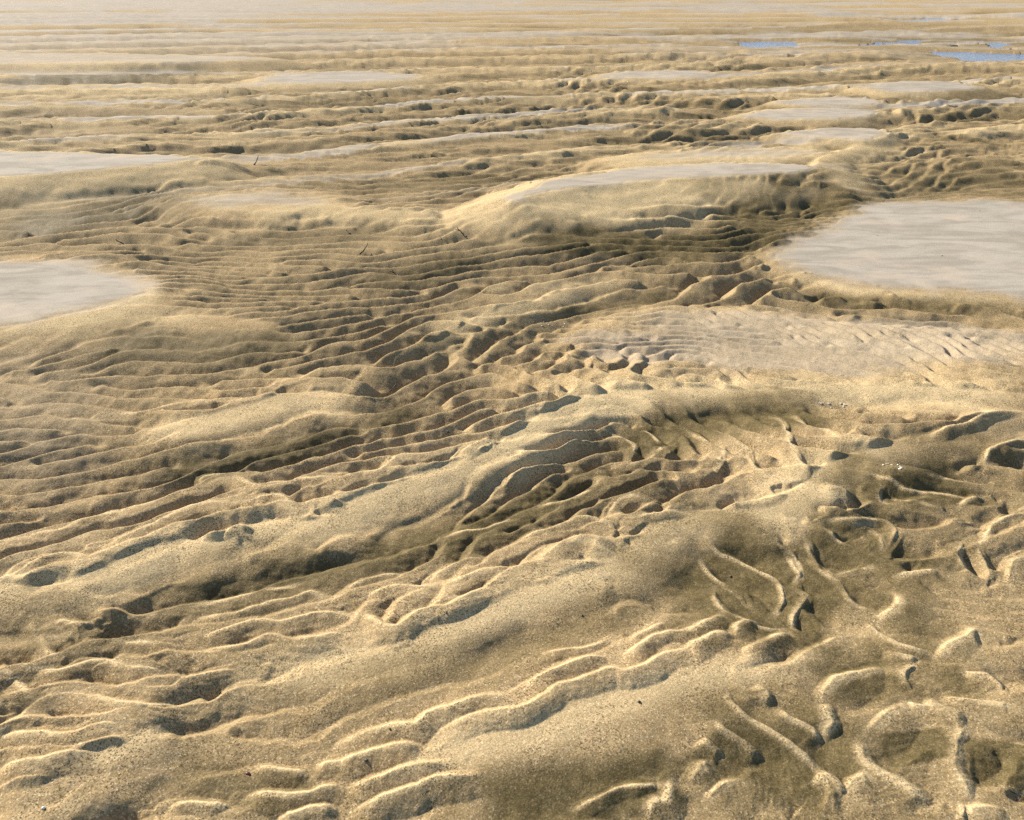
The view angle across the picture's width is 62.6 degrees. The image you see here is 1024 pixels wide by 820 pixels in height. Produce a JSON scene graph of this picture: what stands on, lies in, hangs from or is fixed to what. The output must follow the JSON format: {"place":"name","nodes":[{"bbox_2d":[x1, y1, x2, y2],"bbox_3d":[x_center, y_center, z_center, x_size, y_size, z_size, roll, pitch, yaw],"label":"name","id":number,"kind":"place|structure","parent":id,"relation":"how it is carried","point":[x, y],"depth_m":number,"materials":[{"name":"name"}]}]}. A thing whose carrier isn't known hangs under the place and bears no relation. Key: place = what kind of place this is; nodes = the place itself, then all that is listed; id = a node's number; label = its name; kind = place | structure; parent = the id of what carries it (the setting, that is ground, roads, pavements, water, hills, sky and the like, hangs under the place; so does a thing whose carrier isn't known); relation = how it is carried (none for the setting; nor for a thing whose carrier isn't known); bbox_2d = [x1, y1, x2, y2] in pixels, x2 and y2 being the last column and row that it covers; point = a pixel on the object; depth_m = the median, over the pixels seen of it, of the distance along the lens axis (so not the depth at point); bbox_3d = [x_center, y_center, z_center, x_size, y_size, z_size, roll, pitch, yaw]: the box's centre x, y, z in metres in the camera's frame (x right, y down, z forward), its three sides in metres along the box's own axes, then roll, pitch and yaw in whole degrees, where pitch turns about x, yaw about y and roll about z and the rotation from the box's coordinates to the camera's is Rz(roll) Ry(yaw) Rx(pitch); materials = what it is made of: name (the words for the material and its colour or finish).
{"place":"outdoors","nodes":[
{"label":"outdoors","id":0,"kind":"place"},
{"bbox_2d":[0,0,1023,819],"bbox_3d":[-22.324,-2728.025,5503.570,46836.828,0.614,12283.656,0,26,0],"label":"ground","id":1,"kind":"structure","parent":0,"point":[262,524],"depth_m":3.16,"materials":[{"name":"beige sand"}]},
{"bbox_2d":[0,259,157,325],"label":"silt flat","id":2,"kind":"structure","parent":1,"relation":"on","point":[31,292],"depth_m":4.58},
{"bbox_2d":[0,151,203,175],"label":"silt flat","id":3,"kind":"structure","parent":1,"relation":"on","point":[19,163],"depth_m":7.49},
{"bbox_2d":[263,70,419,83],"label":"silt flat","id":4,"kind":"structure","parent":1,"relation":"on","point":[345,77],"depth_m":14.84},
{"bbox_2d":[600,70,712,77],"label":"silt flat","id":5,"kind":"structure","parent":1,"relation":"on","point":[638,74],"depth_m":15.71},
{"bbox_2d":[503,162,813,200],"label":"silt flat","id":6,"kind":"structure","parent":1,"relation":"on","point":[621,177],"depth_m":6.85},
{"bbox_2d":[739,108,877,120],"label":"silt flat","id":7,"kind":"structure","parent":1,"relation":"on","point":[804,113],"depth_m":10.55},
{"bbox_2d":[774,96,881,106],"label":"silt flat","id":8,"kind":"structure","parent":1,"relation":"on","point":[838,101],"depth_m":11.71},
{"bbox_2d":[780,128,889,139],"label":"silt flat","id":9,"kind":"structure","parent":1,"relation":"on","point":[851,133],"depth_m":8.97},
{"bbox_2d":[773,199,1023,299],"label":"silt flat","id":10,"kind":"structure","parent":1,"relation":"on","point":[980,251],"depth_m":5.35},
{"bbox_2d":[861,81,979,92],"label":"silt flat","id":11,"kind":"structure","parent":1,"relation":"on","point":[923,86],"depth_m":13.36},
{"bbox_2d":[739,41,798,47],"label":"water","id":12,"kind":"structure","parent":0,"point":[761,44],"depth_m":27.13,"materials":[{"name":"blue liquid"}]},
{"bbox_2d":[859,40,957,45],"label":"water","id":13,"kind":"structure","parent":0,"point":[906,41],"depth_m":28.23,"materials":[{"name":"blue liquid"}]},
{"bbox_2d":[899,19,949,20],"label":"water","id":14,"kind":"structure","parent":0,"point":[928,20],"depth_m":50.58,"materials":[{"name":"blue liquid"}]},
{"bbox_2d":[928,51,1023,60],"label":"water","id":15,"kind":"structure","parent":0,"point":[967,56],"depth_m":22.03,"materials":[{"name":"blue liquid"}]},
{"bbox_2d":[986,43,1013,49],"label":"water","id":16,"kind":"structure","parent":0,"point":[997,45],"depth_m":26.62,"materials":[{"name":"blue liquid"}]}
]}

